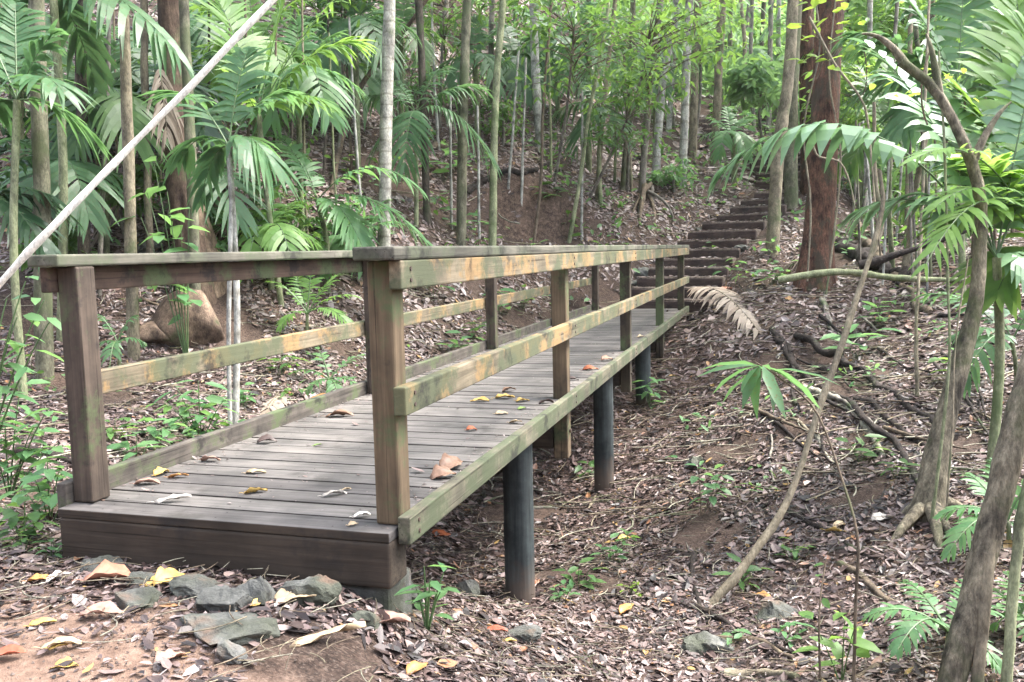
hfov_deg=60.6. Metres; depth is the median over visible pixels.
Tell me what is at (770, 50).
tree
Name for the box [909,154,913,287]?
bare sapling
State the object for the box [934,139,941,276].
bare sapling
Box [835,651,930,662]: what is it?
fallen branch
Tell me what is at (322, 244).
understory tree
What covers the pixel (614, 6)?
tree
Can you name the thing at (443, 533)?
fallen leaf
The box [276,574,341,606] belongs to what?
rock
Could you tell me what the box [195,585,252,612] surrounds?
rock
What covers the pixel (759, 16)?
forest tree
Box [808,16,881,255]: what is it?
vine
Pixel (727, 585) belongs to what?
leaning pole
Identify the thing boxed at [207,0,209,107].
bare sapling
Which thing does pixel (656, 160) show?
tree
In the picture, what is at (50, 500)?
shrub
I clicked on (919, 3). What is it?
understory tree
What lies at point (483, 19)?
understory tree
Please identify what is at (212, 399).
shrub
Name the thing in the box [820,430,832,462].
dead stick
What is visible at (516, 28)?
tree
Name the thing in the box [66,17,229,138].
palm
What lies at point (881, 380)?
fallen branch
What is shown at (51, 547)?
seedling
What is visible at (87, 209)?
palm
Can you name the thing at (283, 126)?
understory tree
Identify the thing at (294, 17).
bare sapling
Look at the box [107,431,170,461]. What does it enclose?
seedling
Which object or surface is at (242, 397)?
seedling
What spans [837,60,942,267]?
palm
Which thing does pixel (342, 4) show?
understory tree
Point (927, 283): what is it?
bare sapling
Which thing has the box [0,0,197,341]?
palm
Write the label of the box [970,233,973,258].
bare sapling
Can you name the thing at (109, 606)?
fallen leaf
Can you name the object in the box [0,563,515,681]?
gravel
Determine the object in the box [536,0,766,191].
understory tree
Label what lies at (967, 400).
dead stick
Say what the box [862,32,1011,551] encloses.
tree
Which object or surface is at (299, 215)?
understory tree
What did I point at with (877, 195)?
vine
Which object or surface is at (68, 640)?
fallen leaf
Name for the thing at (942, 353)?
dead stick
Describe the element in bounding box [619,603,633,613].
fallen leaf
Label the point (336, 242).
palm
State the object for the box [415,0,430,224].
tree
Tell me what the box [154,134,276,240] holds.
palm
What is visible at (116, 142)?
bare sapling
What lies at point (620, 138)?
understory tree
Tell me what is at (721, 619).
fallen branch
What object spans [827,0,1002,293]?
palm
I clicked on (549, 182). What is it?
seedling
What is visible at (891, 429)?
dead stick
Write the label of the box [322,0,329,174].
bare sapling
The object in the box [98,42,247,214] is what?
palm
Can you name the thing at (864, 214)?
understory tree
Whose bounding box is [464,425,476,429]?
fallen leaf
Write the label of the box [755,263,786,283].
seedling
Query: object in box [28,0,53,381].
tree
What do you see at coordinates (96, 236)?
dead frond
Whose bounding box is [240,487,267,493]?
fallen leaf
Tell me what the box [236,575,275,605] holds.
rock
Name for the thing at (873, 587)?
fallen branch
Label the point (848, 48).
creeper
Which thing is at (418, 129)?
palm
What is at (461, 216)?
tree
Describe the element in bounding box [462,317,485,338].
seedling
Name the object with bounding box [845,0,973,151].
understory tree
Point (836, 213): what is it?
vine
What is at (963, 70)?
creeper
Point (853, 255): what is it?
fallen log
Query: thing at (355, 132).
bare sapling
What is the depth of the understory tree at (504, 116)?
16.06 m
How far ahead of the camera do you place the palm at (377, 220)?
10.89 m
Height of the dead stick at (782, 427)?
0.111 m
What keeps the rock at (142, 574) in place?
on the ground at (554, 222)
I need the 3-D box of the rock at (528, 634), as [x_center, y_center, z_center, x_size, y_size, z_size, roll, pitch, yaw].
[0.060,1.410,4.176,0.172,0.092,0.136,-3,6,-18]
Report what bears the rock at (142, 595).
on the ground at (554, 222)
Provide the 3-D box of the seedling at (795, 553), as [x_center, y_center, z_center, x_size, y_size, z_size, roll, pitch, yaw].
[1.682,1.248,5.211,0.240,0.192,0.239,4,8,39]
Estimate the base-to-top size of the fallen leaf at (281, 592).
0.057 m
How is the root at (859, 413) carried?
on the ground at (554, 222)
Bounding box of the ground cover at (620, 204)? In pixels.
[0,0,1009,491]
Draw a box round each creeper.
[742,0,865,48]
[788,37,855,79]
[833,49,930,94]
[887,53,978,124]
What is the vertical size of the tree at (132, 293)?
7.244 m
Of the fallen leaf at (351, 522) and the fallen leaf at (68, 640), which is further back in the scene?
the fallen leaf at (351, 522)
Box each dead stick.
[743,405,825,435]
[759,409,824,463]
[769,434,775,484]
[781,416,827,442]
[784,437,834,445]
[796,357,851,387]
[806,371,879,377]
[814,396,862,420]
[818,297,839,334]
[819,314,841,333]
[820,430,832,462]
[828,392,874,423]
[841,365,872,387]
[858,314,889,333]
[877,347,934,372]
[882,425,967,449]
[910,402,965,412]
[925,422,987,435]
[930,362,988,418]
[933,388,990,418]
[937,313,963,318]
[940,351,983,377]
[951,340,986,417]
[965,394,988,435]
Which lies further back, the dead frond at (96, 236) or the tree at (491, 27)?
the tree at (491, 27)
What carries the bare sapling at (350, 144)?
on the ground at (554, 222)
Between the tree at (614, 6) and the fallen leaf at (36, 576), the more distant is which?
the tree at (614, 6)
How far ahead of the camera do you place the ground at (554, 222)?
7.75 m
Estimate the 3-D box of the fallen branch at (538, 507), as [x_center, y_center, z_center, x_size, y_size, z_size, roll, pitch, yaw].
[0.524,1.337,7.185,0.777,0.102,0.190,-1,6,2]
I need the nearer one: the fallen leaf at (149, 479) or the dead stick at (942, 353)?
the fallen leaf at (149, 479)
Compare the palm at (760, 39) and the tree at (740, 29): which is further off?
the tree at (740, 29)
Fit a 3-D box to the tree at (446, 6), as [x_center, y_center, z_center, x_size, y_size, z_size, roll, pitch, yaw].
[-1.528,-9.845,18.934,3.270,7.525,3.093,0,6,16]
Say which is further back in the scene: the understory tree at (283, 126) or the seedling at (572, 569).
the understory tree at (283, 126)
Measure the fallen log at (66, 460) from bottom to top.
0.158 m
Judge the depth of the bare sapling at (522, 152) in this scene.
15.13 m
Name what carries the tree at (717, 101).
on the ground at (554, 222)
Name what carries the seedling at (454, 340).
on the ground at (554, 222)
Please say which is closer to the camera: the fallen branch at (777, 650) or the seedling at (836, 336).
the fallen branch at (777, 650)
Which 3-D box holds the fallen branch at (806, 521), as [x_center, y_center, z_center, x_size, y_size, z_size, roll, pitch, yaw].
[1.937,1.189,5.240,0.089,0.083,1.190,-2,6,-10]
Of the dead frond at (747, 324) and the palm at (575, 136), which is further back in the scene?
the palm at (575, 136)
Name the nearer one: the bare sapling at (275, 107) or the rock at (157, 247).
the rock at (157, 247)
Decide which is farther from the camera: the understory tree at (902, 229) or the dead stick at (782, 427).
the understory tree at (902, 229)
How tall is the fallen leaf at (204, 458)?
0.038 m
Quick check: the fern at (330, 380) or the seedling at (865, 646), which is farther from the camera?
the fern at (330, 380)
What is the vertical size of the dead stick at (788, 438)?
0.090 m
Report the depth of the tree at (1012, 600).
3.43 m
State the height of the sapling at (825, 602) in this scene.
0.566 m
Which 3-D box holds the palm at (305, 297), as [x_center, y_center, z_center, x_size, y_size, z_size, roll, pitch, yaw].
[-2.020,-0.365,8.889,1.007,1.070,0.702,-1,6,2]
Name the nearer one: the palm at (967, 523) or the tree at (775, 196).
the palm at (967, 523)
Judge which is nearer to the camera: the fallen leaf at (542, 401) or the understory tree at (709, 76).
the fallen leaf at (542, 401)
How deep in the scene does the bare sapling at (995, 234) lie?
10.31 m
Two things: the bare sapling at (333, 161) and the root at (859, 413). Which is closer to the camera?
the root at (859, 413)
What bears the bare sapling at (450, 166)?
on the ground at (554, 222)
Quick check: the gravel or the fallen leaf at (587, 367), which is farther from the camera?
the fallen leaf at (587, 367)
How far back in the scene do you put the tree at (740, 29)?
36.46 m
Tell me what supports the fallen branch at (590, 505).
on the ground at (554, 222)
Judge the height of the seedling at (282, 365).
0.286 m
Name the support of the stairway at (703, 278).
on the ground at (554, 222)
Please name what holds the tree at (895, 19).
on the ground at (554, 222)
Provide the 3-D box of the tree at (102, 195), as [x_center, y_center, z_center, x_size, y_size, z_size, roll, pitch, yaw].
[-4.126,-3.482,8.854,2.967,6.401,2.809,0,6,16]
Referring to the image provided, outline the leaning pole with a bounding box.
[706,170,884,604]
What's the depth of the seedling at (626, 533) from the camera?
5.99 m
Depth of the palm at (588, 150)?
17.25 m
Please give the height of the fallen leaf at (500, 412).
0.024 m
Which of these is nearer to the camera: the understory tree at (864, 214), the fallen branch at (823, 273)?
the fallen branch at (823, 273)
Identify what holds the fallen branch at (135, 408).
on the ground at (554, 222)
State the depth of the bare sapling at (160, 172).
10.31 m
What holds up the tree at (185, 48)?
on the ground at (554, 222)
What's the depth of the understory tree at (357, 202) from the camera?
10.82 m
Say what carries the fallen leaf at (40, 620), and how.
on the ground at (554, 222)
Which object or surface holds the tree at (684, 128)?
on the ground at (554, 222)
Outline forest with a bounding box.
[422,0,963,127]
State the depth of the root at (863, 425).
6.90 m
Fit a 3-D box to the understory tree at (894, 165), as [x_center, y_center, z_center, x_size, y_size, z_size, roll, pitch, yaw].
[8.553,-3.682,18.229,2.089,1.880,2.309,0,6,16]
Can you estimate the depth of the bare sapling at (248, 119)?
10.32 m
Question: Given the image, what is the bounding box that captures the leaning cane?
[0,0,276,287]
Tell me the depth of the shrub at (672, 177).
17.45 m
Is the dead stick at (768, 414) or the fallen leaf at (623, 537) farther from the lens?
the dead stick at (768, 414)
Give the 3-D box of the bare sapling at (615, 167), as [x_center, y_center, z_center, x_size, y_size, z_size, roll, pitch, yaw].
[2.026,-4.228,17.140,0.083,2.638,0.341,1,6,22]
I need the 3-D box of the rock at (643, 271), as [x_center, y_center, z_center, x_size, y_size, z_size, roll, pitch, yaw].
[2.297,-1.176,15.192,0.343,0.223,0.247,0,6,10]
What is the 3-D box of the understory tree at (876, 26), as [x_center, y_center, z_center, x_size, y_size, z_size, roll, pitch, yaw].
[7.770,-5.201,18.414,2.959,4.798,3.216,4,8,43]
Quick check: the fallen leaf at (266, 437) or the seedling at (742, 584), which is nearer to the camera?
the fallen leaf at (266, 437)
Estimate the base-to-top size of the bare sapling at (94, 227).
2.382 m
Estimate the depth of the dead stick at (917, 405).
6.87 m
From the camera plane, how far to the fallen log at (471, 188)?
15.19 m
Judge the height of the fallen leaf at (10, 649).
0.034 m
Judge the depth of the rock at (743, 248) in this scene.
15.07 m
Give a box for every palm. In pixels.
[0,0,112,400]
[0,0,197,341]
[0,121,123,245]
[0,153,85,271]
[5,0,90,206]
[22,39,173,253]
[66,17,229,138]
[97,314,146,366]
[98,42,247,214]
[137,46,308,423]
[148,0,280,107]
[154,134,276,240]
[189,0,331,209]
[190,0,378,306]
[220,190,322,289]
[232,15,368,240]
[243,130,432,291]
[265,273,360,332]
[270,8,414,131]
[286,0,423,187]
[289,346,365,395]
[308,206,375,280]
[330,199,407,244]
[359,66,503,227]
[365,0,453,162]
[426,13,523,137]
[469,22,566,128]
[501,1,623,121]
[539,1,647,172]
[552,75,661,205]
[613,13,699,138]
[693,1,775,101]
[698,107,761,182]
[702,15,785,127]
[706,38,1023,480]
[798,68,904,159]
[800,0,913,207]
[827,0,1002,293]
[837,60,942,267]
[861,579,1020,674]
[871,126,968,230]
[899,0,1023,321]
[901,0,1023,106]
[912,292,1023,398]
[933,457,1022,562]
[950,50,999,131]
[989,571,1023,641]
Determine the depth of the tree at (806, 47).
17.14 m
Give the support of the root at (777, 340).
on the ground at (554, 222)
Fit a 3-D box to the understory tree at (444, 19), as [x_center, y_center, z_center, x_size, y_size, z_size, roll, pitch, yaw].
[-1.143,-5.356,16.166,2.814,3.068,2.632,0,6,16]
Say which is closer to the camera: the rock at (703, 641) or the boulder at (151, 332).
the rock at (703, 641)
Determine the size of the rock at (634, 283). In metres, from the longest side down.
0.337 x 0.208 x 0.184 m
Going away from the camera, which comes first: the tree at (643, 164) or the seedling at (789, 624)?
the seedling at (789, 624)
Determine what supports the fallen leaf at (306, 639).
on the ground at (554, 222)
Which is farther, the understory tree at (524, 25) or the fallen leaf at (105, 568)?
the understory tree at (524, 25)
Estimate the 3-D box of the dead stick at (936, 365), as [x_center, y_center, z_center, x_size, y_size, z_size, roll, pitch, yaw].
[3.627,0.381,7.156,0.076,0.270,1.469,0,6,10]
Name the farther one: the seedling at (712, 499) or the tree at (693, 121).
the tree at (693, 121)
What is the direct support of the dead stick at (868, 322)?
on the ground at (554, 222)
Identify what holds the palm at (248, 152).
on the ground at (554, 222)
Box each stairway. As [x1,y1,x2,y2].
[631,191,801,312]
[747,152,799,190]
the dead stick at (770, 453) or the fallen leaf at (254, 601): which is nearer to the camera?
the fallen leaf at (254, 601)
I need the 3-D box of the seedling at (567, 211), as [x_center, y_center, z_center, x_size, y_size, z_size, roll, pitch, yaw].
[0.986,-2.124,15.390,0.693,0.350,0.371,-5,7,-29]
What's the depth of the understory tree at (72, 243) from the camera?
8.75 m
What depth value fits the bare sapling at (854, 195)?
14.46 m
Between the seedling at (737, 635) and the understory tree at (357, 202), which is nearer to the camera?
the seedling at (737, 635)
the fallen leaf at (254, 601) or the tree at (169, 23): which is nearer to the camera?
the fallen leaf at (254, 601)
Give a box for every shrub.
[0,276,63,430]
[0,379,70,497]
[0,446,72,523]
[0,492,59,545]
[112,156,208,352]
[145,380,238,437]
[646,156,698,191]
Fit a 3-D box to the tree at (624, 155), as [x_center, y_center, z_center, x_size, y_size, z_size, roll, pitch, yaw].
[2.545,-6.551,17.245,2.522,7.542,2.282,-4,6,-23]
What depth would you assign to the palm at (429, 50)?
14.38 m
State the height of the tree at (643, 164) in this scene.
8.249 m
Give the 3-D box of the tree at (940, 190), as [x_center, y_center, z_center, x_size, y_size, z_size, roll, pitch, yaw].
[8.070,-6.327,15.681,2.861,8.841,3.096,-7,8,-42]
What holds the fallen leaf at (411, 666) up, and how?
on the ground at (554, 222)
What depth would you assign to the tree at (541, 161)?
14.89 m
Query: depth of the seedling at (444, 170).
14.86 m
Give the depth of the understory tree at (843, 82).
16.42 m
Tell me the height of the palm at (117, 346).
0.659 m
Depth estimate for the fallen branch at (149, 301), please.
8.75 m
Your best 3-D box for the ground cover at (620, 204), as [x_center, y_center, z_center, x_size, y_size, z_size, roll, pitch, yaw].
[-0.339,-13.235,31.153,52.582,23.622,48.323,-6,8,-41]
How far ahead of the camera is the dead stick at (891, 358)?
8.10 m
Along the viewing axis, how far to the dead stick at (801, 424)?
7.35 m
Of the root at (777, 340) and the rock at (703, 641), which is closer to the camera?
the rock at (703, 641)
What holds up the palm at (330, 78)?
on the ground at (554, 222)
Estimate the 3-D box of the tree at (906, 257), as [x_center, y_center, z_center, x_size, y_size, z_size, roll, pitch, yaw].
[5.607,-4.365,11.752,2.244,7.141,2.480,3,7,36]
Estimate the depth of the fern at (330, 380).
7.99 m
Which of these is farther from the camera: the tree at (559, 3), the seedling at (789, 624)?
the tree at (559, 3)
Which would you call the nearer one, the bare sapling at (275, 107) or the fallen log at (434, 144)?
the bare sapling at (275, 107)
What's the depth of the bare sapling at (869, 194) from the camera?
13.94 m
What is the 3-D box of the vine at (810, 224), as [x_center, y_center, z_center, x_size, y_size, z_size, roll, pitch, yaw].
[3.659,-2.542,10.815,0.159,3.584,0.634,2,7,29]
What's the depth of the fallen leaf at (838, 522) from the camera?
5.35 m
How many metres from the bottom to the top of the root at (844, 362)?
0.432 m
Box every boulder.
[140,321,169,343]
[150,287,224,346]
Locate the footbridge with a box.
[27,245,688,617]
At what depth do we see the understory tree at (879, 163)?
17.45 m
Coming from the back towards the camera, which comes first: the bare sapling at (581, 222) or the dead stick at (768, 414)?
the bare sapling at (581, 222)
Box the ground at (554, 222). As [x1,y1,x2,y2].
[0,0,1023,681]
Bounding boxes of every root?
[772,332,798,406]
[796,385,885,457]
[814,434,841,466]
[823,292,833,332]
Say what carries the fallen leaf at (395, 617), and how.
on the ground at (554, 222)
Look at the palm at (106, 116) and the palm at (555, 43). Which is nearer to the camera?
the palm at (106, 116)
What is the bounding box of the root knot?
[632,182,673,234]
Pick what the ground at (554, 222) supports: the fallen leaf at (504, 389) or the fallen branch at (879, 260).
the fallen branch at (879, 260)
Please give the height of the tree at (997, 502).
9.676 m
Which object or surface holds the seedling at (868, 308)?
on the ground at (554, 222)
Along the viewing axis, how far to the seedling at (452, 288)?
11.49 m
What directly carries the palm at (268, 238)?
on the ground at (554, 222)
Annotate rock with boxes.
[80,555,127,571]
[114,586,161,610]
[126,571,154,586]
[137,238,164,252]
[168,573,231,599]
[180,611,279,647]
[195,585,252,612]
[215,639,247,663]
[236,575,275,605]
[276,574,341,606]
[348,610,383,630]
[411,581,422,609]
[456,579,479,597]
[506,624,542,643]
[631,280,636,285]
[634,267,648,276]
[682,631,734,655]
[685,456,704,468]
[733,245,749,252]
[756,600,797,621]
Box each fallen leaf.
[0,644,26,655]
[23,617,56,626]
[25,573,55,581]
[31,636,81,649]
[39,570,72,583]
[43,640,67,649]
[50,656,78,668]
[69,600,124,616]
[71,559,130,580]
[129,477,159,483]
[139,576,154,586]
[146,493,191,502]
[149,649,185,667]
[152,467,168,476]
[152,566,184,585]
[165,473,188,477]
[197,455,220,460]
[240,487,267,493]
[242,468,265,473]
[250,598,259,605]
[252,434,276,442]
[273,588,316,602]
[289,621,365,647]
[319,490,346,496]
[322,409,353,417]
[347,521,357,525]
[350,511,370,517]
[377,611,410,623]
[406,660,427,674]
[430,464,455,479]
[432,529,450,536]
[439,453,462,468]
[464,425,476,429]
[470,396,489,401]
[487,625,507,631]
[492,393,514,398]
[493,410,507,413]
[500,387,515,392]
[502,637,516,641]
[515,397,529,401]
[538,399,553,403]
[582,365,597,369]
[601,355,612,360]
[614,534,631,539]
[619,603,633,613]
[753,590,770,596]
[823,526,850,532]
[830,520,847,527]
[868,512,887,520]
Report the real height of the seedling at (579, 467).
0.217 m
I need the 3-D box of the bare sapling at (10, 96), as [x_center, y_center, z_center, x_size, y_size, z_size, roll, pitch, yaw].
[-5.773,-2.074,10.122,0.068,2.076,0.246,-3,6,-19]
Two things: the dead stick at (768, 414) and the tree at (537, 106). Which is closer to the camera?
the dead stick at (768, 414)
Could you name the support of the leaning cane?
on the ground at (554, 222)
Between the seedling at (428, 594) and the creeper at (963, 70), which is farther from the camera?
the creeper at (963, 70)
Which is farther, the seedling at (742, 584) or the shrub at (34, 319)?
the seedling at (742, 584)
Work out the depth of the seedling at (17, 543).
3.59 m
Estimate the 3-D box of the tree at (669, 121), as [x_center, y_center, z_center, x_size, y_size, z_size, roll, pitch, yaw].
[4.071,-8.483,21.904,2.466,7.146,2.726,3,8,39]
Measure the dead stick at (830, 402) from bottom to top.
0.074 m
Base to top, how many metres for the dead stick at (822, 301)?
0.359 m
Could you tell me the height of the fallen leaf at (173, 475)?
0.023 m
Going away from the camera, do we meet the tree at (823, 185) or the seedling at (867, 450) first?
the seedling at (867, 450)
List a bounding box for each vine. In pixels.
[803,6,820,280]
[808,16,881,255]
[813,147,855,208]
[825,0,841,294]
[872,102,883,255]
[914,0,930,396]
[930,51,950,518]
[944,255,968,519]
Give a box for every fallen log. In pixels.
[14,445,71,464]
[404,136,484,154]
[467,162,563,194]
[724,668,800,679]
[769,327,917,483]
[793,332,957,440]
[834,237,910,287]
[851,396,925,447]
[854,221,932,314]
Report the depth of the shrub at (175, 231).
8.07 m
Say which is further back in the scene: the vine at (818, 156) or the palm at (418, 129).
the palm at (418, 129)
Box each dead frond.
[90,205,118,248]
[146,69,183,160]
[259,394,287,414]
[687,286,763,339]
[779,258,798,272]
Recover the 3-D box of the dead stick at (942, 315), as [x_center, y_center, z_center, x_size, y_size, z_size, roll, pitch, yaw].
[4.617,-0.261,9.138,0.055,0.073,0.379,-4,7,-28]
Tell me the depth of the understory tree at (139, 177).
9.28 m
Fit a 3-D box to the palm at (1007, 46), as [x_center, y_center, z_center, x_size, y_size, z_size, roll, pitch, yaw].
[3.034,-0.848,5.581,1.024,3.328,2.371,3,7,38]
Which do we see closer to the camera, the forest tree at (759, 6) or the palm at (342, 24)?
the palm at (342, 24)
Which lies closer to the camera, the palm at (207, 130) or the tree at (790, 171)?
the palm at (207, 130)
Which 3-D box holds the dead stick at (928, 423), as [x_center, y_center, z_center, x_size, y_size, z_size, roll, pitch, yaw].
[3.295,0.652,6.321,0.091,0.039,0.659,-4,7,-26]
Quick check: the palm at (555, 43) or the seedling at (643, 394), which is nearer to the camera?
the seedling at (643, 394)
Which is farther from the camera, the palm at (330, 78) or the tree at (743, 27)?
the tree at (743, 27)
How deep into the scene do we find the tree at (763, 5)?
34.16 m
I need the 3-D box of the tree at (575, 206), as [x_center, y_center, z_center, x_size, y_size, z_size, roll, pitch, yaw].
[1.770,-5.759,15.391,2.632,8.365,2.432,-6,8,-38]
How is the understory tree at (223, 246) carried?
on the ground at (554, 222)
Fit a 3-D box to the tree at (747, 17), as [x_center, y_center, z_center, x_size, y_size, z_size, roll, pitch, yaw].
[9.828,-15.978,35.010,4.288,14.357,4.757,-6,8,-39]
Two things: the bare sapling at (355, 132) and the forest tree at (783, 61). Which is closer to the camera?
the bare sapling at (355, 132)
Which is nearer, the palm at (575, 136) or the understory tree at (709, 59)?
the palm at (575, 136)
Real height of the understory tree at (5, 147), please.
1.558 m
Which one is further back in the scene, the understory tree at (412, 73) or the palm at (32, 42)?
the understory tree at (412, 73)
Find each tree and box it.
[0,57,119,165]
[18,218,97,271]
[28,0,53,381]
[66,45,161,147]
[74,0,90,253]
[96,19,111,298]
[97,156,165,237]
[118,0,140,359]
[140,0,154,252]
[157,0,232,304]
[162,201,252,252]
[178,0,200,289]
[239,185,326,250]
[241,85,330,149]
[266,0,411,147]
[274,233,327,287]
[310,196,381,239]
[366,0,517,127]
[377,0,394,245]
[394,37,449,94]
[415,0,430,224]
[428,0,521,53]
[443,0,448,50]
[456,0,470,245]
[468,95,529,144]
[471,0,571,55]
[488,0,494,110]
[488,0,505,245]
[491,0,675,181]
[511,6,517,54]
[529,1,544,154]
[532,2,552,244]
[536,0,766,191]
[557,0,561,35]
[567,1,609,242]
[579,68,674,200]
[595,0,616,201]
[610,0,739,43]
[620,0,635,190]
[622,38,726,126]
[638,0,663,193]
[639,0,750,130]
[651,0,680,181]
[660,5,767,81]
[666,23,677,137]
[678,0,692,187]
[681,0,782,46]
[689,0,701,159]
[709,0,725,166]
[713,45,799,145]
[716,2,723,114]
[728,0,733,109]
[733,1,815,66]
[735,68,777,122]
[739,0,746,126]
[745,0,749,97]
[749,0,755,133]
[760,2,765,118]
[763,30,891,117]
[766,0,772,136]
[766,0,797,256]
[773,0,918,43]
[776,0,780,108]
[783,0,802,211]
[792,0,844,292]
[798,42,899,221]
[799,0,814,194]
[815,0,956,194]
[837,145,900,195]
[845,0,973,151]
[851,0,996,157]
[855,175,942,236]
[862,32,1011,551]
[863,0,872,212]
[877,133,955,191]
[887,0,898,233]
[891,183,1002,254]
[901,0,934,267]
[904,5,912,238]
[912,0,932,276]
[934,18,951,193]
[937,348,1023,681]
[970,429,1006,681]
[1000,478,1023,681]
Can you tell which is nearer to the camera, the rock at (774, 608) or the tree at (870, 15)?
the rock at (774, 608)
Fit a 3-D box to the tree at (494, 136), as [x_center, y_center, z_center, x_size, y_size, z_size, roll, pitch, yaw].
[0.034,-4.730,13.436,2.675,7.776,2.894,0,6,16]
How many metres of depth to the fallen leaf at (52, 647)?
2.57 m
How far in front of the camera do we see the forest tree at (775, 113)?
33.98 m
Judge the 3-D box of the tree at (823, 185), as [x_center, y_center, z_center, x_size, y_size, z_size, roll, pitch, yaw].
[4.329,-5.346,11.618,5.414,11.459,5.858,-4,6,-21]
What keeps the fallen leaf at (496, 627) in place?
on the ground at (554, 222)
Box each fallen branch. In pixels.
[106,405,248,418]
[139,296,158,304]
[534,500,623,508]
[588,493,597,508]
[689,551,702,614]
[695,604,816,658]
[716,635,810,665]
[777,268,966,282]
[786,508,891,580]
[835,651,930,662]
[836,560,927,636]
[851,632,918,678]
[854,357,942,384]
[858,230,966,269]
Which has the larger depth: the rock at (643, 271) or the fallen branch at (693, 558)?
the rock at (643, 271)
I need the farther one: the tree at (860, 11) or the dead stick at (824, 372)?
the tree at (860, 11)
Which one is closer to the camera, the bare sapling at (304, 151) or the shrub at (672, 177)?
the bare sapling at (304, 151)
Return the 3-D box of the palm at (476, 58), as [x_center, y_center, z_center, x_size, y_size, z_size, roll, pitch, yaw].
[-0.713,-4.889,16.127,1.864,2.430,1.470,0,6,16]
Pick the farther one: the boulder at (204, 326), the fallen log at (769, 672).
the boulder at (204, 326)
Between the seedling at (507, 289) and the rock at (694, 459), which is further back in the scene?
the seedling at (507, 289)
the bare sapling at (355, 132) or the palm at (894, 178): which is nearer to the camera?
the bare sapling at (355, 132)
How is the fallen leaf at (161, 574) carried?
on the ground at (554, 222)
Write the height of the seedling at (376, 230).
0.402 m
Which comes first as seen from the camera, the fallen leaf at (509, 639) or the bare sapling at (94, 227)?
the fallen leaf at (509, 639)
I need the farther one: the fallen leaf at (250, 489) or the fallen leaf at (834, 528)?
the fallen leaf at (834, 528)
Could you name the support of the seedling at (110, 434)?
on the ground at (554, 222)
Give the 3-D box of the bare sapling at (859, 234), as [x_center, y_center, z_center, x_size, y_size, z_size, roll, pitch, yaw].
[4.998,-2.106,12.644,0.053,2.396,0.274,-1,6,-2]
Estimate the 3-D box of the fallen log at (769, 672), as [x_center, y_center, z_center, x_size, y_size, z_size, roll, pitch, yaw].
[1.146,1.519,3.992,0.366,0.144,0.115,3,8,39]
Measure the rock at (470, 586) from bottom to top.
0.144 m
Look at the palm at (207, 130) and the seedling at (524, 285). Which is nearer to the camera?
the palm at (207, 130)
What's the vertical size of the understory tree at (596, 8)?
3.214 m
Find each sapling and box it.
[9,85,18,230]
[93,91,97,239]
[113,9,118,220]
[153,59,161,181]
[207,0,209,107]
[225,4,230,175]
[226,183,233,424]
[244,0,252,213]
[272,32,276,211]
[289,0,295,180]
[301,0,308,250]
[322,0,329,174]
[328,32,337,205]
[329,0,427,196]
[344,9,352,178]
[348,17,362,207]
[395,0,401,166]
[430,1,440,149]
[449,95,452,229]
[476,106,480,238]
[507,42,519,188]
[520,58,526,204]
[548,48,551,174]
[580,91,582,240]
[613,67,617,182]
[623,41,632,193]
[698,360,859,681]
[802,558,829,681]
[850,87,862,242]
[855,112,860,260]
[862,121,873,238]
[881,159,889,284]
[894,146,903,242]
[909,139,917,275]
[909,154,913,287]
[926,167,930,292]
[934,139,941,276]
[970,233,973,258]
[993,224,996,248]
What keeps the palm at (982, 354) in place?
on the ground at (554, 222)
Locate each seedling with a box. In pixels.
[1,529,49,550]
[29,539,63,557]
[105,417,139,441]
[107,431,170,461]
[136,413,186,440]
[222,382,255,406]
[255,352,308,374]
[369,222,396,242]
[395,561,460,629]
[419,147,470,178]
[425,282,460,296]
[439,330,484,349]
[442,208,487,236]
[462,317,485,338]
[484,288,515,313]
[518,284,535,307]
[530,175,567,197]
[548,579,580,600]
[552,557,607,591]
[565,210,579,222]
[574,460,593,476]
[589,533,632,560]
[615,527,639,543]
[616,581,641,596]
[632,377,666,408]
[684,463,734,515]
[711,553,773,590]
[721,628,751,644]
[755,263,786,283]
[770,621,815,646]
[774,537,815,559]
[793,610,883,679]
[820,324,901,357]
[834,433,892,461]
[857,301,906,327]
[877,453,919,477]
[928,348,989,372]
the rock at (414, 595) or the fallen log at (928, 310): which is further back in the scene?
the fallen log at (928, 310)
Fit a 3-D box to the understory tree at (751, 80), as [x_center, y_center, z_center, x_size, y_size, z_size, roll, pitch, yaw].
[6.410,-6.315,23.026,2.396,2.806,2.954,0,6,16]
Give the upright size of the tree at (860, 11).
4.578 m
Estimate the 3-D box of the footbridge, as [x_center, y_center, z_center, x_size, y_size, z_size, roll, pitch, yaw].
[0.480,0.283,8.685,1.545,2.421,11.315,0,6,16]
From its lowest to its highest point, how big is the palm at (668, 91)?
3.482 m
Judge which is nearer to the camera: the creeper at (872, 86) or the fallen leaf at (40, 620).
the fallen leaf at (40, 620)
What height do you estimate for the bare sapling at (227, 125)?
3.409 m
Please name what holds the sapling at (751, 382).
on the ground at (554, 222)

